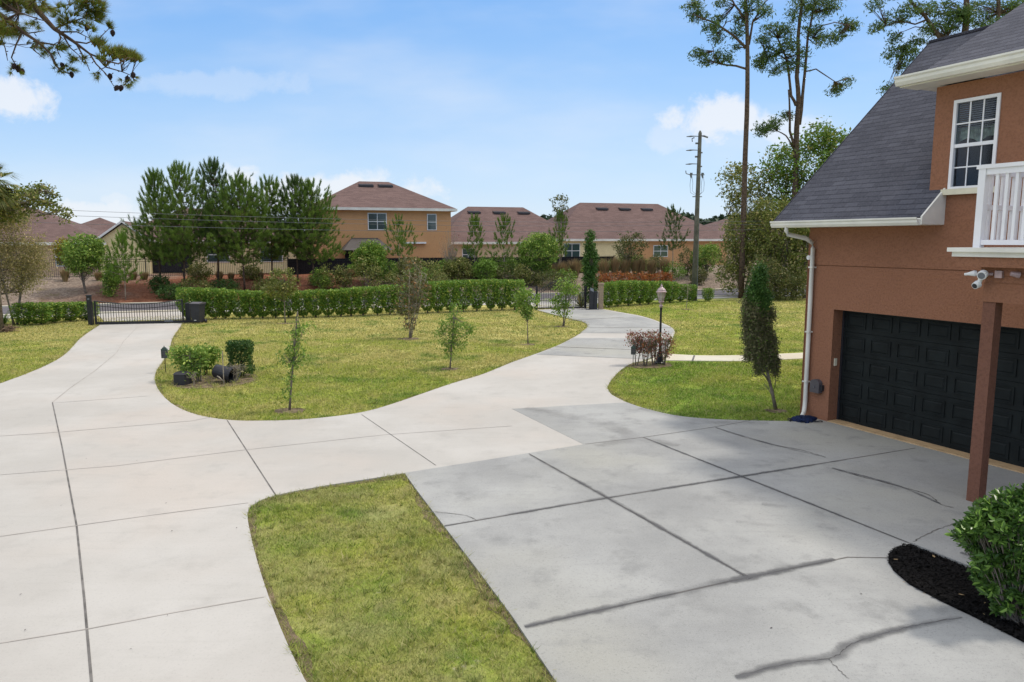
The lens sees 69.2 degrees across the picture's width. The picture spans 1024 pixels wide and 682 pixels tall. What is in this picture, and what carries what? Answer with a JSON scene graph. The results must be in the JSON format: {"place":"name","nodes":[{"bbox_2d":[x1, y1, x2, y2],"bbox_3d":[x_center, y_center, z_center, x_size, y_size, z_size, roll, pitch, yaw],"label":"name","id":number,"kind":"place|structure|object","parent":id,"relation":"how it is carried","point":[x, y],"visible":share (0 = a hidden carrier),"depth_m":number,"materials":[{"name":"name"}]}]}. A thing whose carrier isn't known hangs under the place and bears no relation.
{"place":"outdoors","nodes":[
{"label":"outdoors","id":0,"kind":"place"},
{"bbox_2d":[0,308,675,681],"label":"driveway","id":1,"kind":"structure","parent":0,"point":[108,556],"depth_m":11.95,"materials":[{"name":"concrete"}]},
{"bbox_2d":[536,278,586,309],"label":"arched gate","id":2,"kind":"structure","parent":1,"relation":"on","point":[585,299],"depth_m":41.92,"materials":[{"name":"black metal"}]},
{"bbox_2d":[98,300,597,321],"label":"driveway","id":3,"kind":"structure","parent":0,"point":[544,303],"depth_m":38.30,"materials":[{"name":"concrete"}]},
{"bbox_2d":[0,297,805,681],"bbox_3d":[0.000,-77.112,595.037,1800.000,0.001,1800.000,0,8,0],"label":"ground","id":4,"kind":"structure","parent":0,"point":[394,621],"depth_m":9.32,"materials":[{"name":"plant"}]},
{"bbox_2d":[0,163,23,332],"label":"cabbage palm","id":5,"kind":"object","parent":4,"relation":"on","point":[3,198],"visible":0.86,"depth_m":30.85,"materials":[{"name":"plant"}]},
{"bbox_2d":[8,301,36,324],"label":"hedge shrub","id":6,"kind":"object","parent":4,"relation":"on","point":[21,320],"visible":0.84,"depth_m":33.88,"materials":[{"name":"green plant"}]},
{"bbox_2d":[0,206,58,324],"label":"feathery tree","id":7,"kind":"object","parent":4,"relation":"on","point":[19,267],"visible":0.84,"depth_m":33.81,"materials":[{"name":"plant"}]},
{"bbox_2d":[0,180,76,225],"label":"oak tree","id":8,"kind":"object","parent":4,"relation":"on","point":[27,197],"visible":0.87,"depth_m":31.60,"materials":[{"name":"green plant"}]},
{"bbox_2d":[23,302,55,324],"bbox_3d":[-21.782,-1.257,34.270,1.161,1.085,1.044,-2,8,-14],"label":"hedge shrub","id":9,"kind":"object","parent":4,"relation":"on","point":[45,307],"visible":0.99,"depth_m":34.04,"materials":[{"name":"green plant"}]},
{"bbox_2d":[55,301,84,321],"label":"hedge shrub","id":10,"kind":"object","parent":4,"relation":"on","point":[73,316],"visible":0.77,"depth_m":35.46,"materials":[{"name":"green plant"}]},
{"bbox_2d":[0,0,147,91],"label":"overhanging pine","id":11,"kind":"object","parent":4,"relation":"on","point":[96,9],"visible":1,"depth_m":11.44,"materials":[{"name":"green plant"}]},
{"bbox_2d":[85,295,203,324],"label":"sliding gate","id":12,"kind":"structure","parent":4,"relation":"on","point":[91,314],"depth_m":34.46,"materials":[{"name":"black metal"}]},
{"bbox_2d":[175,287,200,317],"bbox_3d":[-15.851,-1.844,36.413,1.142,1.695,0.930,-2,8,-14],"label":"hedge shrub","id":13,"kind":"object","parent":4,"relation":"on","point":[183,294],"visible":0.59,"depth_m":36.15,"materials":[{"name":"green plant"}]},
{"bbox_2d":[165,343,213,381],"bbox_3d":[-8.919,0.604,20.534,1.356,1.174,0.951,0,8,0],"label":"leafy shrub","id":14,"kind":"object","parent":4,"relation":"on","point":[192,361],"visible":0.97,"depth_m":20.38,"materials":[{"name":"green plant"}]},
{"bbox_2d":[189,302,206,322],"bbox_3d":[-14.772,-1.339,34.964,0.580,1.015,0.624,1,8,8],"label":"wheeled bin","id":15,"kind":"object","parent":4,"relation":"on","point":[197,311],"visible":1,"depth_m":34.75,"materials":[{"name":"black plastic"}]},
{"bbox_2d":[187,342,222,374],"bbox_3d":[-8.897,0.527,21.564,1.033,1.046,0.773,0,8,0],"label":"leafy shrub","id":16,"kind":"object","parent":4,"relation":"on","point":[213,351],"visible":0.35,"depth_m":21.54,"materials":[{"name":"green plant"}]},
{"bbox_2d":[200,287,227,318],"bbox_3d":[-14.726,-1.849,36.679,1.279,1.630,0.923,-2,8,-14],"label":"hedge shrub","id":17,"kind":"object","parent":4,"relation":"on","point":[211,300],"visible":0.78,"depth_m":36.45,"materials":[{"name":"green plant"}]},
{"bbox_2d":[213,289,234,318],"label":"hedge shrub","id":18,"kind":"object","parent":4,"relation":"on","point":[225,314],"visible":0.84,"depth_m":36.52,"materials":[{"name":"green plant"}]},
{"bbox_2d":[227,289,249,317],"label":"hedge shrub","id":19,"kind":"object","parent":4,"relation":"on","point":[236,312],"visible":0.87,"depth_m":36.67,"materials":[{"name":"green plant"}]},
{"bbox_2d":[240,290,262,318],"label":"hedge shrub","id":20,"kind":"object","parent":4,"relation":"on","point":[251,314],"visible":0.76,"depth_m":36.71,"materials":[{"name":"green plant"}]},
{"bbox_2d":[249,290,272,317],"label":"hedge shrub","id":21,"kind":"object","parent":4,"relation":"on","point":[263,313],"visible":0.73,"depth_m":36.82,"materials":[{"name":"green plant"}]},
{"bbox_2d":[260,265,300,322],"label":"round lawn tree","id":22,"kind":"object","parent":4,"relation":"on","point":[280,285],"visible":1,"depth_m":34.69,"materials":[{"name":"green plant"}]},
{"bbox_2d":[274,291,298,317],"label":"hedge shrub","id":23,"kind":"object","parent":4,"relation":"on","point":[288,309],"visible":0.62,"depth_m":37.03,"materials":[{"name":"green plant"}]},
{"bbox_2d":[272,311,315,410],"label":"lawn sapling","id":24,"kind":"object","parent":4,"relation":"on","point":[295,344],"visible":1,"depth_m":16.90,"materials":[{"name":"green plant"}]},
{"bbox_2d":[292,290,311,316],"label":"hedge shrub","id":25,"kind":"object","parent":4,"relation":"on","point":[303,312],"visible":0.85,"depth_m":37.15,"materials":[{"name":"green plant"}]},
{"bbox_2d":[303,289,325,316],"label":"hedge shrub","id":26,"kind":"object","parent":4,"relation":"on","point":[314,306],"visible":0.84,"depth_m":37.34,"materials":[{"name":"green plant"}]},
{"bbox_2d":[329,288,350,316],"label":"hedge shrub","id":27,"kind":"object","parent":4,"relation":"on","point":[339,310],"visible":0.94,"depth_m":37.64,"materials":[{"name":"green plant"}]},
{"bbox_2d":[340,287,361,315],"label":"hedge shrub","id":28,"kind":"object","parent":4,"relation":"on","point":[353,303],"visible":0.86,"depth_m":37.81,"materials":[{"name":"green plant"}]},
{"bbox_2d":[352,285,372,315],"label":"hedge shrub","id":29,"kind":"object","parent":4,"relation":"on","point":[365,308],"visible":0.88,"depth_m":38.11,"materials":[{"name":"green plant"}]},
{"bbox_2d":[368,285,386,314],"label":"hedge shrub","id":30,"kind":"object","parent":4,"relation":"on","point":[379,308],"visible":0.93,"depth_m":38.28,"materials":[{"name":"green plant"}]},
{"bbox_2d":[379,284,398,314],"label":"hedge shrub","id":31,"kind":"object","parent":4,"relation":"on","point":[389,301],"visible":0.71,"depth_m":38.56,"materials":[{"name":"green plant"}]},
{"bbox_2d":[388,253,434,337],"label":"magnolia","id":32,"kind":"object","parent":4,"relation":"on","point":[412,291],"visible":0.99,"depth_m":29.32,"materials":[{"name":"green plant"}]},
{"bbox_2d":[427,280,448,311],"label":"hedge shrub","id":33,"kind":"object","parent":4,"relation":"on","point":[439,286],"visible":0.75,"depth_m":39.71,"materials":[{"name":"green plant"}]},
{"bbox_2d":[441,280,459,311],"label":"hedge shrub","id":34,"kind":"object","parent":4,"relation":"on","point":[452,288],"visible":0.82,"depth_m":39.93,"materials":[{"name":"green plant"}]},
{"bbox_2d":[430,299,481,367],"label":"lawn sapling","id":35,"kind":"object","parent":4,"relation":"on","point":[453,340],"visible":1,"depth_m":22.53,"materials":[{"name":"green plant"}]},
{"bbox_2d":[453,279,473,311],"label":"hedge shrub","id":36,"kind":"object","parent":4,"relation":"on","point":[465,292],"visible":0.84,"depth_m":40.24,"materials":[{"name":"green plant"}]},
{"bbox_2d":[466,279,486,310],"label":"hedge shrub","id":37,"kind":"object","parent":4,"relation":"on","point":[480,288],"visible":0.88,"depth_m":40.59,"materials":[{"name":"green plant"}]},
{"bbox_2d":[482,278,500,310],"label":"hedge shrub","id":38,"kind":"object","parent":4,"relation":"on","point":[490,303],"visible":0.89,"depth_m":40.83,"materials":[{"name":"green plant"}]},
{"bbox_2d":[493,279,511,309],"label":"hedge shrub","id":39,"kind":"object","parent":4,"relation":"on","point":[501,301],"visible":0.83,"depth_m":41.00,"materials":[{"name":"green plant"}]},
{"bbox_2d":[451,207,557,257],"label":"beige house","id":40,"kind":"structure","parent":4,"relation":"on","point":[527,223],"depth_m":74.97,"materials":[{"name":"paint"}]},
{"bbox_2d":[503,279,525,309],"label":"hedge shrub","id":41,"kind":"object","parent":4,"relation":"on","point":[517,283],"visible":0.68,"depth_m":41.23,"materials":[{"name":"green plant"}]},
{"bbox_2d":[511,285,541,343],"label":"lawn sapling","id":42,"kind":"object","parent":4,"relation":"on","point":[526,307],"visible":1,"depth_m":27.73,"materials":[{"name":"green plant"}]},
{"bbox_2d":[545,276,581,325],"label":"lawn sapling","id":43,"kind":"object","parent":4,"relation":"on","point":[566,293],"visible":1,"depth_m":33.57,"materials":[{"name":"green plant"}]},
{"bbox_2d":[581,229,599,303],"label":"column cypress","id":44,"kind":"object","parent":4,"relation":"on","point":[589,276],"depth_m":43.80,"materials":[{"name":"green plant"}]},
{"bbox_2d":[600,281,618,306],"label":"hedge shrub","id":45,"kind":"object","parent":4,"relation":"on","point":[610,286],"visible":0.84,"depth_m":42.76,"materials":[{"name":"green plant"}]},
{"bbox_2d":[618,280,639,305],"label":"hedge shrub","id":46,"kind":"object","parent":4,"relation":"on","point":[631,283],"visible":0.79,"depth_m":44.02,"materials":[{"name":"green plant"}]},
{"bbox_2d":[657,329,675,363],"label":"red shrub","id":47,"kind":"object","parent":4,"relation":"on","point":[666,349],"visible":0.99,"depth_m":23.16,"materials":[{"name":"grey plant"}]},
{"bbox_2d":[540,210,803,252],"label":"distant wood","id":48,"kind":"object","parent":4,"relation":"on","point":[691,216],"depth_m":157.89,"materials":[{"name":"green plant"}]},
{"bbox_2d":[685,131,707,300],"bbox_3d":[11.646,-7.812,47.352,1.375,10.901,0.348,0,8,0],"label":"utility pole","id":49,"kind":"object","parent":4,"relation":"on","point":[698,174],"visible":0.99,"depth_m":47.16,"materials":[{"name":"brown wood"}]},
{"bbox_2d":[679,0,775,297],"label":"tall pine","id":50,"kind":"object","parent":4,"relation":"on","point":[694,5],"visible":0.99,"depth_m":48.05,"materials":[{"name":"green plant"}]},
{"bbox_2d":[710,209,777,295],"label":"woodland tree","id":51,"kind":"object","parent":4,"relation":"on","point":[731,243],"visible":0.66,"depth_m":50.38,"materials":[{"name":"green plant"}]},
{"bbox_2d":[714,158,782,262],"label":"woodland tree","id":52,"kind":"object","parent":4,"relation":"on","point":[732,197],"visible":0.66,"depth_m":52.77,"materials":[{"name":"green plant"}]},
{"bbox_2d":[736,260,783,409],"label":"leaning cypress","id":53,"kind":"object","parent":4,"relation":"on","point":[758,318],"visible":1,"depth_m":16.79,"materials":[{"name":"green plant"}]},
{"bbox_2d":[739,193,809,296],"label":"woodland tree","id":54,"kind":"object","parent":4,"relation":"on","point":[773,248],"visible":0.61,"depth_m":49.11,"materials":[{"name":"green plant"}]},
{"bbox_2d":[743,250,806,300],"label":"woodland tree","id":55,"kind":"object","parent":4,"relation":"on","point":[775,274],"visible":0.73,"depth_m":47.57,"materials":[{"name":"green plant"}]},
{"bbox_2d":[777,205,809,297],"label":"woodland tree","id":56,"kind":"object","parent":4,"relation":"on","point":[805,254],"visible":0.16,"depth_m":49.01,"materials":[{"name":"green plant"}]},
{"bbox_2d":[751,115,850,294],"bbox_3d":[20.956,-9.445,52.332,8.274,12.547,4.840,0,8,0],"label":"woodland tree","id":57,"kind":"object","parent":4,"relation":"on","point":[827,140],"visible":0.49,"depth_m":51.38,"materials":[{"name":"green plant"}]},
{"bbox_2d":[750,0,862,297],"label":"tall pine","id":58,"kind":"object","parent":4,"relation":"on","point":[815,10],"visible":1,"depth_m":49.75,"materials":[{"name":"green plant"}]},
{"bbox_2d":[770,3,1023,501],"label":"brown stucco house","id":59,"kind":"structure","parent":4,"relation":"on","point":[905,205],"depth_m":13.82,"materials":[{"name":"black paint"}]},
{"bbox_2d":[836,310,1023,466],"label":"garage door","id":60,"kind":"structure","parent":59,"relation":"in","point":[907,405],"depth_m":14.16,"materials":[{"name":"black metal"}]},
{"bbox_2d":[941,93,1001,194],"bbox_3d":[8.189,-3.421,12.869,0.730,1.925,1.000,-4,9,-26],"label":"window","id":61,"kind":"structure","parent":59,"relation":"in","point":[982,131],"depth_m":12.99,"materials":[{"name":"white plastic"}]},
{"bbox_2d":[862,0,1023,95],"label":"tall pine","id":62,"kind":"object","parent":4,"relation":"on","point":[962,15],"visible":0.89,"depth_m":53.68,"materials":[{"name":"green plant"}]},
{"bbox_2d":[1,262,806,305],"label":"berm","id":63,"kind":"structure","parent":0,"point":[56,289],"depth_m":50.26,"materials":[{"name":"green plant"}]},
{"bbox_2d":[0,207,106,276],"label":"tan house","id":64,"kind":"structure","parent":63,"relation":"on","point":[52,228],"depth_m":58.43,"materials":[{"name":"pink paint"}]},
{"bbox_2d":[57,232,108,293],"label":"round tree","id":65,"kind":"object","parent":63,"relation":"on","point":[82,257],"visible":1,"depth_m":47.10,"materials":[{"name":"green plant"}]},
{"bbox_2d":[97,269,120,296],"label":"shrub","id":66,"kind":"object","parent":63,"relation":"on","point":[110,284],"visible":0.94,"depth_m":47.16,"materials":[{"name":"green plant"}]},
{"bbox_2d":[99,228,142,299],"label":"young pine tree","id":67,"kind":"object","parent":63,"relation":"on","point":[121,238],"visible":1,"depth_m":46.46,"materials":[{"name":"green plant"}]},
{"bbox_2d":[120,167,187,282],"bbox_3d":[-23.705,-7.462,49.414,4.664,8.235,4.129,0,8,0],"label":"young pine tree","id":68,"kind":"object","parent":63,"relation":"on","point":[152,177],"visible":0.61,"depth_m":48.83,"materials":[{"name":"green plant"}]},
{"bbox_2d":[27,257,287,277],"bbox_3d":[-25.195,-5.344,53.799,17.203,1.420,0.060,-3,8,-18],"label":"picket fence","id":69,"kind":"object","parent":63,"relation":"on","point":[267,260],"visible":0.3,"depth_m":53.99,"materials":[{"name":"black metal"}]},
{"bbox_2d":[151,280,185,299],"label":"shrub","id":70,"kind":"object","parent":63,"relation":"on","point":[165,290],"visible":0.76,"depth_m":47.31,"materials":[{"name":"green plant"}]},
{"bbox_2d":[136,160,221,282],"bbox_3d":[-21.771,-7.472,48.772,5.455,8.901,5.427,0,8,0],"label":"young pine tree","id":71,"kind":"object","parent":63,"relation":"on","point":[179,180],"visible":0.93,"depth_m":48.19,"materials":[{"name":"green plant"}]},
{"bbox_2d":[182,262,214,279],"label":"shrub","id":72,"kind":"object","parent":63,"relation":"on","point":[192,271],"visible":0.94,"depth_m":52.80,"materials":[{"name":"green plant"}]},
{"bbox_2d":[96,210,310,274],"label":"cream house","id":73,"kind":"structure","parent":63,"relation":"on","point":[108,234],"depth_m":61.09,"materials":[{"name":"paint"}]},
{"bbox_2d":[169,155,254,279],"bbox_3d":[-20.616,-8.256,51.267,5.917,8.955,6.233,4,9,27],"label":"young pine tree","id":74,"kind":"object","parent":63,"relation":"on","point":[213,181],"visible":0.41,"depth_m":50.24,"materials":[{"name":"green plant"}]},
{"bbox_2d":[189,172,287,289],"bbox_3d":[-18.433,-7.348,50.034,6.527,8.174,6.801,0,8,0],"label":"young pine tree","id":75,"kind":"object","parent":63,"relation":"on","point":[235,211],"visible":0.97,"depth_m":49.41,"materials":[{"name":"green plant"}]},
{"bbox_2d":[221,173,301,275],"bbox_3d":[-17.364,-7.836,52.187,5.812,7.882,5.155,-7,10,-40],"label":"young pine tree","id":76,"kind":"object","parent":63,"relation":"on","point":[276,254],"visible":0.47,"depth_m":51.67,"materials":[{"name":"green plant"}]},
{"bbox_2d":[254,173,330,283],"bbox_3d":[-15.576,-8.005,52.907,5.702,7.930,5.506,0,8,0],"label":"young pine tree","id":77,"kind":"object","parent":63,"relation":"on","point":[296,180],"visible":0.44,"depth_m":52.19,"materials":[{"name":"green plant"}]},
{"bbox_2d":[264,177,353,275],"bbox_3d":[-14.710,-7.728,52.385,6.383,7.714,6.412,-4,9,-30],"label":"young pine tree","id":78,"kind":"object","parent":63,"relation":"on","point":[321,205],"visible":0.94,"depth_m":51.72,"materials":[{"name":"green plant"}]},
{"bbox_2d":[350,252,383,286],"bbox_3d":[-10.220,-4.941,52.667,2.622,2.749,2.073,0,8,0],"label":"berm shrub","id":79,"kind":"object","parent":63,"relation":"on","point":[377,269],"visible":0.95,"depth_m":52.64,"materials":[{"name":"green plant"}]},
{"bbox_2d":[349,239,387,283],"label":"round tree","id":80,"kind":"object","parent":63,"relation":"on","point":[374,250],"visible":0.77,"depth_m":53.66,"materials":[{"name":"green plant"}]},
{"bbox_2d":[307,181,456,258],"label":"orange house","id":81,"kind":"structure","parent":63,"relation":"on","point":[376,204],"depth_m":64.71,"materials":[{"name":"paint"}]},
{"bbox_2d":[368,213,386,229],"bbox_3d":[-11.561,-10.271,63.789,1.620,1.450,0.060,-3,8,-18],"label":"window","id":82,"kind":"structure","parent":81,"relation":"in","point":[375,220],"depth_m":63.75,"materials":[{"name":"white glass"}]},
{"bbox_2d":[382,213,422,276],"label":"young pine tree","id":83,"kind":"object","parent":63,"relation":"on","point":[399,234],"visible":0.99,"depth_m":55.24,"materials":[{"name":"green plant"}]},
{"bbox_2d":[288,255,614,274],"bbox_3d":[-4.071,-6.269,61.133,27.555,1.420,0.060,-3,8,-18],"label":"screened fence","id":84,"kind":"object","parent":63,"relation":"on","point":[304,267],"visible":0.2,"depth_m":58.18,"materials":[{"name":"black metal"}]},
{"bbox_2d":[442,255,474,279],"bbox_3d":[-4.142,-5.517,56.885,2.676,2.085,2.559,0,8,0],"label":"round bush","id":85,"kind":"object","parent":63,"relation":"on","point":[460,265],"visible":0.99,"depth_m":56.48,"materials":[{"name":"green plant"}]},
{"bbox_2d":[454,212,486,279],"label":"young pine tree","id":86,"kind":"object","parent":63,"relation":"on","point":[474,252],"visible":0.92,"depth_m":57.03,"materials":[{"name":"green plant"}]},
{"bbox_2d":[471,257,498,279],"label":"round bush","id":87,"kind":"object","parent":63,"relation":"on","point":[487,266],"visible":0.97,"depth_m":56.82,"materials":[{"name":"green plant"}]},
{"bbox_2d":[485,212,523,275],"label":"young pine tree","id":88,"kind":"object","parent":63,"relation":"on","point":[507,219],"visible":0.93,"depth_m":58.76,"materials":[{"name":"green plant"}]},
{"bbox_2d":[515,231,561,272],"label":"round tree","id":89,"kind":"object","parent":63,"relation":"on","point":[543,246],"visible":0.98,"depth_m":57.64,"materials":[{"name":"green plant"}]},
{"bbox_2d":[548,208,569,263],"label":"young pine tree","id":90,"kind":"object","parent":63,"relation":"on","point":[558,216],"visible":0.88,"depth_m":59.45,"materials":[{"name":"green plant"}]},
{"bbox_2d":[613,231,648,271],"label":"round tree","id":91,"kind":"object","parent":63,"relation":"on","point":[625,245],"visible":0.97,"depth_m":61.52,"materials":[{"name":"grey plant"}]},
{"bbox_2d":[547,203,730,266],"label":"long house","id":92,"kind":"structure","parent":63,"relation":"on","point":[645,219],"depth_m":77.93,"materials":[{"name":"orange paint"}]},
{"bbox_2d":[656,204,690,273],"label":"young pine tree","id":93,"kind":"object","parent":63,"relation":"on","point":[674,221],"visible":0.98,"depth_m":61.55,"materials":[{"name":"green plant"}]},
{"bbox_2d":[689,242,722,274],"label":"round tree","id":94,"kind":"object","parent":63,"relation":"on","point":[705,257],"visible":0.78,"depth_m":62.67,"materials":[{"name":"green plant"}]},
{"bbox_2d":[2,289,805,313],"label":"road","id":95,"kind":"structure","parent":0,"point":[6,309],"depth_m":44.42,"materials":[{"name":"grey asphalt"}]},
{"bbox_2d":[172,309,787,413],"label":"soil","id":96,"kind":"structure","parent":0,"point":[203,382],"depth_m":20.72,"materials":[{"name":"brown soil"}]},
{"bbox_2d":[212,364,240,382],"bbox_3d":[-7.909,0.893,20.502,0.628,0.496,0.555,1,8,10],"label":"overturned bin","id":97,"kind":"object","parent":96,"relation":"on","point":[217,369],"visible":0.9,"depth_m":20.32,"materials":[{"name":"black plastic"}]},
{"bbox_2d":[225,339,254,376],"bbox_3d":[-7.781,0.507,21.262,0.763,1.119,0.712,-2,8,-11],"label":"clipped shrub","id":98,"kind":"object","parent":96,"relation":"on","point":[234,347],"visible":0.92,"depth_m":21.08,"materials":[{"name":"green plant"}]},
{"bbox_2d":[0,0,1012,223],"label":"sky","id":99,"kind":"structure","parent":0,"point":[458,104],"materials":[{"name":"blue"}]},
{"bbox_2d":[538,308,672,358],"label":"driveway","id":100,"kind":"structure","parent":0,"point":[602,321],"depth_m":31.60,"materials":[{"name":"grey concrete"}]},
{"bbox_2d":[401,402,1023,681],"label":"forecourt","id":101,"kind":"structure","parent":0,"point":[626,542],"depth_m":9.45,"materials":[{"name":"grey concrete"}]},
{"bbox_2d":[911,541,970,566],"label":"kerb","id":102,"kind":"structure","parent":101,"relation":"on","point":[943,554],"depth_m":9.12,"materials":[{"name":"grey concrete"}]},
{"bbox_2d":[887,543,1023,641],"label":"mulch bed","id":103,"kind":"object","parent":101,"relation":"on","point":[941,579],"visible":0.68,"depth_m":8.41,"materials":[{"name":"black soil"}]},
{"bbox_2d":[944,482,1023,627],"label":"glossy bush","id":104,"kind":"object","parent":103,"relation":"on","point":[988,535],"visible":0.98,"depth_m":7.45,"materials":[{"name":"green plant"}]},
{"bbox_2d":[645,353,802,361],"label":"path","id":105,"kind":"structure","parent":0,"point":[730,358],"depth_m":24.68,"materials":[{"name":"concrete"}]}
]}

